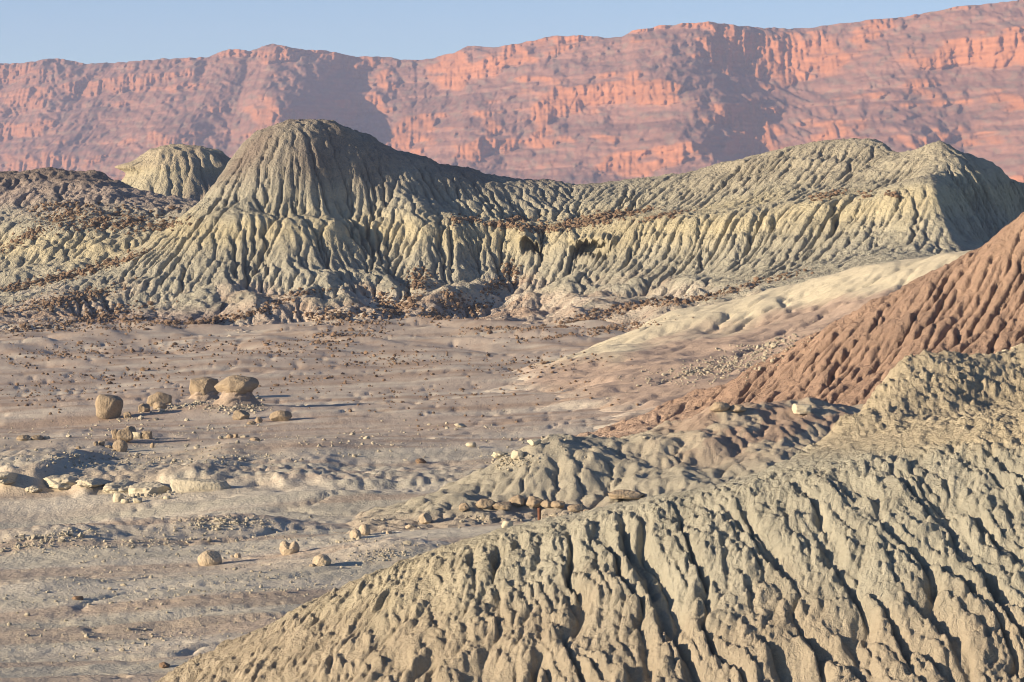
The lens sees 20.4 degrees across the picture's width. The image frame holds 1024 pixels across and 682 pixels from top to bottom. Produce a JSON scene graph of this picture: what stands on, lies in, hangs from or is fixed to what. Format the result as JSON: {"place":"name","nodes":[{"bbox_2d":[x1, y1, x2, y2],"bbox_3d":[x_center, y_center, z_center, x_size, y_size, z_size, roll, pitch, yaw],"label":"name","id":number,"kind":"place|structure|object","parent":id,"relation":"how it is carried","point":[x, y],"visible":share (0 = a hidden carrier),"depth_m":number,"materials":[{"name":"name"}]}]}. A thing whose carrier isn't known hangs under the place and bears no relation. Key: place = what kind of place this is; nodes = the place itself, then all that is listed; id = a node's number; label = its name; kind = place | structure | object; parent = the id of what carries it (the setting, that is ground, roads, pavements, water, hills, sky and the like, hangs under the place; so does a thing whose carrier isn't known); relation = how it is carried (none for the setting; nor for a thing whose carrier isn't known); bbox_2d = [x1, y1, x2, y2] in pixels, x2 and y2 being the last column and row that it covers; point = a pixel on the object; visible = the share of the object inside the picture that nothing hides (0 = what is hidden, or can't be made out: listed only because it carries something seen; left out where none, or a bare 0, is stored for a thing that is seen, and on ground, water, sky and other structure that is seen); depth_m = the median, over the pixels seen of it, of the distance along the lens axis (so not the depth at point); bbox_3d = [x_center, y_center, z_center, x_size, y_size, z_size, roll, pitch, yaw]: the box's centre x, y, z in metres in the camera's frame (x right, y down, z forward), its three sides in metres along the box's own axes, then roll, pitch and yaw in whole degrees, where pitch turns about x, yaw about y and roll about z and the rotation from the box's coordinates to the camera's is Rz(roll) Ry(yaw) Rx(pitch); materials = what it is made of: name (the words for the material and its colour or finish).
{"place":"outdoors","nodes":[
{"label":"outdoors","id":0,"kind":"place"},
{"bbox_2d":[0,167,222,325],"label":"hill","id":1,"kind":"structure","parent":0,"point":[50,252],"depth_m":181.83,"materials":[{"name":"grey stone"}]},
{"bbox_2d":[115,144,230,200],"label":"capped butte","id":2,"kind":"object","parent":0,"point":[187,171],"visible":0.23,"depth_m":227.37,"materials":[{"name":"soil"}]},
{"bbox_2d":[0,315,629,681],"bbox_3d":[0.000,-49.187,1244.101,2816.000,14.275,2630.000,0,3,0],"label":"ground","id":3,"kind":"structure","parent":0,"point":[329,489],"depth_m":79.88,"materials":[{"name":"soil"}]},
{"bbox_2d":[0,471,17,483],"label":"outcrop block","id":4,"kind":"structure","parent":3,"relation":"on","point":[6,477],"depth_m":75.21,"materials":[{"name":"stone"}]},
{"bbox_2d":[16,435,30,440],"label":"boulder","id":5,"kind":"object","parent":3,"relation":"on","point":[23,437],"visible":1,"depth_m":88.58,"materials":[{"name":"beige stone"}]},
{"bbox_2d":[25,485,41,492],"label":"outcrop block","id":6,"kind":"structure","parent":3,"relation":"on","point":[32,488],"depth_m":75.12,"materials":[{"name":"stone"}]},
{"bbox_2d":[30,435,42,439],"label":"boulder","id":7,"kind":"object","parent":3,"relation":"on","point":[36,437],"visible":1,"depth_m":88.67,"materials":[{"name":"beige stone"}]},
{"bbox_2d":[43,474,80,490],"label":"outcrop block","id":8,"kind":"structure","parent":3,"relation":"on","point":[60,482],"depth_m":75.31,"materials":[{"name":"stone"}]},
{"bbox_2d":[72,596,82,599],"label":"boulder","id":9,"kind":"object","parent":3,"relation":"on","point":[77,597],"visible":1,"depth_m":52.99,"materials":[{"name":"stone"}]},
{"bbox_2d":[75,477,107,487],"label":"outcrop block","id":10,"kind":"structure","parent":3,"relation":"on","point":[89,482],"depth_m":74.67,"materials":[{"name":"stone"}]},
{"bbox_2d":[98,440,104,445],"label":"boulder","id":11,"kind":"object","parent":3,"relation":"on","point":[101,443],"visible":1,"depth_m":86.90,"materials":[{"name":"beige stone"}]},
{"bbox_2d":[95,394,122,418],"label":"boulder","id":12,"kind":"object","parent":3,"relation":"on","point":[107,406],"visible":1,"depth_m":101.10,"materials":[{"name":"beige stone"}]},
{"bbox_2d":[111,429,117,438],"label":"boulder","id":13,"kind":"object","parent":3,"relation":"on","point":[114,433],"visible":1,"depth_m":89.08,"materials":[{"name":"beige stone"}]},
{"bbox_2d":[113,492,123,501],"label":"rock fragment","id":14,"kind":"object","parent":3,"relation":"on","point":[117,497],"visible":1,"depth_m":72.91,"materials":[{"name":"stone"}]},
{"bbox_2d":[103,479,136,492],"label":"outcrop block","id":15,"kind":"structure","parent":3,"relation":"on","point":[120,486],"depth_m":74.44,"materials":[{"name":"stone"}]},
{"bbox_2d":[112,439,127,451],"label":"boulder","id":16,"kind":"object","parent":3,"relation":"on","point":[120,445],"visible":1,"depth_m":86.19,"materials":[{"name":"beige stone"}]},
{"bbox_2d":[121,499,128,502],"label":"rock fragment","id":17,"kind":"object","parent":3,"relation":"on","point":[124,500],"visible":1,"depth_m":72.61,"materials":[{"name":"stone"}]},
{"bbox_2d":[116,427,133,441],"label":"boulder","id":18,"kind":"object","parent":3,"relation":"on","point":[126,434],"visible":0.91,"depth_m":88.68,"materials":[{"name":"beige stone"}]},
{"bbox_2d":[124,412,131,417],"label":"boulder","id":19,"kind":"object","parent":3,"relation":"on","point":[127,414],"visible":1,"depth_m":101.03,"materials":[{"name":"beige stone"}]},
{"bbox_2d":[127,426,135,431],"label":"boulder","id":20,"kind":"object","parent":3,"relation":"on","point":[132,428],"visible":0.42,"depth_m":90.06,"materials":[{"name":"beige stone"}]},
{"bbox_2d":[132,432,141,438],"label":"boulder","id":21,"kind":"object","parent":3,"relation":"on","point":[137,435],"visible":0.77,"depth_m":89.81,"materials":[{"name":"stone"}]},
{"bbox_2d":[133,498,141,502],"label":"rock fragment","id":22,"kind":"object","parent":3,"relation":"on","point":[137,500],"visible":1,"depth_m":72.40,"materials":[{"name":"stone"}]},
{"bbox_2d":[138,403,149,411],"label":"boulder","id":23,"kind":"object","parent":3,"relation":"on","point":[142,407],"visible":1,"depth_m":102.72,"materials":[{"name":"beige stone"}]},
{"bbox_2d":[141,431,152,438],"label":"boulder","id":24,"kind":"object","parent":3,"relation":"on","point":[146,434],"visible":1,"depth_m":89.80,"materials":[{"name":"beige stone"}]},
{"bbox_2d":[128,481,171,496],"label":"outcrop block","id":25,"kind":"structure","parent":3,"relation":"on","point":[157,487],"depth_m":73.70,"materials":[{"name":"stone"}]},
{"bbox_2d":[146,392,171,405],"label":"boulder","id":26,"kind":"object","parent":3,"relation":"on","point":[165,398],"visible":0.81,"depth_m":105.04,"materials":[{"name":"beige stone"}]},
{"bbox_2d":[153,402,166,408],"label":"boulder","id":27,"kind":"object","parent":3,"relation":"on","point":[156,405],"visible":0.99,"depth_m":103.46,"materials":[{"name":"beige stone"}]},
{"bbox_2d":[159,662,169,667],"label":"boulder","id":28,"kind":"object","parent":3,"relation":"on","point":[163,665],"visible":1,"depth_m":46.30,"materials":[{"name":"stone"}]},
{"bbox_2d":[170,478,230,492],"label":"outcrop block","id":29,"kind":"object","parent":3,"relation":"on","point":[179,485],"depth_m":73.26,"materials":[{"name":"stone"}]},
{"bbox_2d":[189,377,218,400],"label":"mushroom rock","id":30,"kind":"object","parent":3,"relation":"on","point":[202,388],"visible":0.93,"depth_m":108.26,"materials":[{"name":"stone"}]},
{"bbox_2d":[197,550,221,565],"bbox_3d":[-6.244,4.489,58.793,0.508,0.348,0.430,0,3,0],"label":"boulder","id":31,"kind":"object","parent":3,"relation":"on","point":[209,557],"visible":1,"depth_m":58.64,"materials":[{"name":"stone"}]},
{"bbox_2d":[213,375,260,406],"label":"mushroom rock","id":32,"kind":"object","parent":3,"relation":"on","point":[235,389],"visible":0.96,"depth_m":102.79,"materials":[{"name":"stone"}]},
{"bbox_2d":[234,553,240,557],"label":"boulder","id":33,"kind":"object","parent":3,"relation":"on","point":[237,555],"visible":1,"depth_m":59.75,"materials":[{"name":"stone"}]},
{"bbox_2d":[232,409,249,419],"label":"boulder","id":34,"kind":"object","parent":3,"relation":"on","point":[239,414],"visible":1,"depth_m":99.31,"materials":[{"name":"beige stone"}]},
{"bbox_2d":[247,421,255,424],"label":"boulder","id":35,"kind":"object","parent":3,"relation":"on","point":[251,422],"visible":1,"depth_m":97.73,"materials":[{"name":"beige stone"}]},
{"bbox_2d":[249,437,259,440],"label":"boulder","id":36,"kind":"object","parent":3,"relation":"on","point":[254,439],"visible":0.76,"depth_m":87.49,"materials":[{"name":"stone"}]},
{"bbox_2d":[255,417,262,422],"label":"boulder","id":37,"kind":"object","parent":3,"relation":"on","point":[258,419],"visible":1,"depth_m":98.32,"materials":[{"name":"beige stone"}]},
{"bbox_2d":[269,410,291,420],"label":"boulder","id":38,"kind":"object","parent":3,"relation":"on","point":[280,415],"visible":1,"depth_m":98.59,"materials":[{"name":"beige stone"}]},
{"bbox_2d":[279,540,299,554],"bbox_3d":[-4.649,4.331,59.482,0.422,0.327,0.361,0,3,0],"label":"boulder","id":39,"kind":"object","parent":3,"relation":"on","point":[286,548],"visible":0.96,"depth_m":59.35,"materials":[{"name":"stone"}]},
{"bbox_2d":[312,554,330,565],"bbox_3d":[-3.804,4.388,56.978,0.380,0.251,0.307,0,3,0],"label":"boulder","id":40,"kind":"object","parent":3,"relation":"on","point":[320,560],"visible":1,"depth_m":56.86,"materials":[{"name":"stone"}]},
{"bbox_2d":[349,529,360,538],"bbox_3d":[-3.405,4.218,62.143,0.239,0.210,0.216,-2,3,-33],"label":"boulder","id":41,"kind":"object","parent":3,"relation":"on","point":[355,533],"visible":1,"depth_m":62.08,"materials":[{"name":"stone"}]},
{"bbox_2d":[359,524,369,534],"bbox_3d":[-3.254,4.161,62.787,0.258,0.252,0.229,0,3,0],"label":"boulder","id":42,"kind":"object","parent":3,"relation":"on","point":[364,529],"visible":0.95,"depth_m":62.71,"materials":[{"name":"stone"}]},
{"bbox_2d":[0,321,819,674],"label":"clay clods","id":43,"kind":"object","parent":3,"relation":"on","point":[480,519],"visible":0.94,"depth_m":67.31,"materials":[{"name":"soil"}]},
{"bbox_2d":[415,458,425,462],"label":"boulder","id":44,"kind":"object","parent":3,"relation":"on","point":[420,460],"visible":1,"depth_m":81.45,"materials":[{"name":"stone"}]},
{"bbox_2d":[0,188,900,411],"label":"brown gravel","id":45,"kind":"structure","parent":3,"relation":"on","point":[583,222],"depth_m":166.22,"materials":[{"name":"brown gravel"}]},
{"bbox_2d":[454,423,465,426],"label":"boulder","id":46,"kind":"object","parent":3,"relation":"on","point":[459,425],"visible":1,"depth_m":93.96,"materials":[{"name":"stone"}]},
{"bbox_2d":[466,442,475,446],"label":"boulder","id":47,"kind":"object","parent":3,"relation":"on","point":[470,444],"visible":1,"depth_m":84.92,"materials":[{"name":"stone"}]},
{"bbox_2d":[501,521,512,527],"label":"boulder","id":48,"kind":"object","parent":3,"relation":"on","point":[505,524],"visible":0.69,"depth_m":62.60,"materials":[{"name":"stone"}]},
{"bbox_2d":[537,508,540,519],"bbox_3d":[0.577,4.035,60.279,0.080,1.011,0.078,0,3,0],"label":"marker post","id":49,"kind":"object","parent":3,"relation":"on","point":[539,513],"visible":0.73,"depth_m":60.23,"materials":[{"name":"wood"}]},
{"bbox_2d":[333,397,863,533],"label":"gullied mound","id":50,"kind":"object","parent":3,"relation":"on","point":[706,446],"visible":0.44,"depth_m":67.15,"materials":[{"name":"soil"}]},
{"bbox_2d":[405,524,415,528],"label":"boulder","id":51,"kind":"object","parent":50,"relation":"on","point":[409,526],"visible":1,"depth_m":63.74,"materials":[{"name":"stone"}]},
{"bbox_2d":[419,513,431,523],"bbox_3d":[-1.969,4.018,64.535,0.310,0.253,0.269,0,3,0],"label":"boulder","id":52,"kind":"object","parent":50,"relation":"on","point":[425,518],"visible":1,"depth_m":64.45,"materials":[{"name":"stone"}]},
{"bbox_2d":[459,503,469,510],"bbox_3d":[-1.092,3.791,64.954,0.250,0.206,0.222,0,3,0],"label":"boulder","id":53,"kind":"object","parent":50,"relation":"on","point":[463,506],"visible":1,"depth_m":64.87,"materials":[{"name":"beige stone"}]},
{"bbox_2d":[476,498,494,508],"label":"boulder","id":54,"kind":"object","parent":50,"relation":"on","point":[485,503],"visible":1,"depth_m":65.28,"materials":[{"name":"beige stone"}]},
{"bbox_2d":[491,451,505,457],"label":"boulder","id":55,"kind":"object","parent":50,"relation":"on","point":[497,454],"visible":1,"depth_m":68.14,"materials":[{"name":"stone"}]},
{"bbox_2d":[492,501,510,509],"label":"boulder","id":56,"kind":"object","parent":50,"relation":"on","point":[505,505],"visible":1,"depth_m":65.20,"materials":[{"name":"beige stone"}]},
{"bbox_2d":[509,495,524,505],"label":"boulder","id":57,"kind":"object","parent":50,"relation":"on","point":[517,500],"visible":1,"depth_m":65.55,"materials":[{"name":"beige stone"}]},
{"bbox_2d":[511,450,523,458],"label":"boulder","id":58,"kind":"object","parent":50,"relation":"on","point":[516,454],"visible":1,"depth_m":67.41,"materials":[{"name":"stone"}]},
{"bbox_2d":[524,496,542,507],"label":"boulder","id":59,"kind":"object","parent":50,"relation":"on","point":[533,501],"visible":1,"depth_m":65.48,"materials":[{"name":"beige stone"}]},
{"bbox_2d":[527,438,541,445],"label":"boulder","id":60,"kind":"object","parent":50,"relation":"on","point":[533,442],"visible":1,"depth_m":67.64,"materials":[{"name":"stone"}]},
{"bbox_2d":[540,499,551,507],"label":"boulder","id":61,"kind":"object","parent":50,"relation":"on","point":[545,503],"visible":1,"depth_m":65.36,"materials":[{"name":"beige stone"}]},
{"bbox_2d":[550,500,564,507],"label":"boulder","id":62,"kind":"object","parent":50,"relation":"on","point":[558,504],"visible":1,"depth_m":65.27,"materials":[{"name":"beige stone"}]},
{"bbox_2d":[567,504,586,511],"bbox_3d":[1.494,3.810,64.958,0.467,0.180,0.405,0,3,0],"label":"boulder","id":63,"kind":"object","parent":50,"relation":"on","point":[576,507],"visible":0.99,"depth_m":64.82,"materials":[{"name":"beige stone"}]},
{"bbox_2d":[608,489,644,498],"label":"boulder","id":64,"kind":"object","parent":50,"relation":"on","point":[622,494],"visible":1,"depth_m":65.29,"materials":[{"name":"beige stone"}]},
{"bbox_2d":[709,402,729,411],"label":"boulder","id":65,"kind":"object","parent":50,"relation":"on","point":[719,406],"visible":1,"depth_m":69.87,"materials":[{"name":"beige stone"}]},
{"bbox_2d":[728,404,745,411],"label":"boulder","id":66,"kind":"object","parent":50,"relation":"on","point":[737,408],"visible":1,"depth_m":69.92,"materials":[{"name":"beige stone"}]},
{"bbox_2d":[792,403,811,413],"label":"boulder","id":67,"kind":"object","parent":50,"relation":"on","point":[801,408],"visible":1,"depth_m":70.02,"materials":[{"name":"stone"}]},
{"bbox_2d":[0,0,1016,63],"label":"sky","id":68,"kind":"structure","parent":0,"point":[81,31],"materials":[{"name":"blue"}]},
{"bbox_2d":[0,119,1023,336],"bbox_3d":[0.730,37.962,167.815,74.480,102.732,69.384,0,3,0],"label":"grey hill","id":69,"kind":"structure","parent":0,"point":[285,207],"depth_m":171.68,"materials":[{"name":"grey stone"}]},
{"bbox_2d":[0,0,1023,183],"bbox_3d":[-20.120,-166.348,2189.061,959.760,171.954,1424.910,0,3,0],"label":"red cliffs","id":70,"kind":"structure","parent":0,"point":[658,100],"depth_m":2042.48,"materials":[{"name":"stone"}]},
{"bbox_2d":[154,343,1023,681],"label":"hill","id":71,"kind":"structure","parent":0,"point":[878,537],"depth_m":27.79,"materials":[{"name":"beige stone"}]},
{"bbox_2d":[482,250,970,428],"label":"pale ridge","id":72,"kind":"structure","parent":0,"point":[771,314],"depth_m":116.28,"materials":[{"name":"stone"}]},
{"bbox_2d":[576,212,1023,437],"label":"red hill","id":73,"kind":"structure","parent":0,"point":[971,302],"depth_m":80.77,"materials":[{"name":"soil"}]}
]}

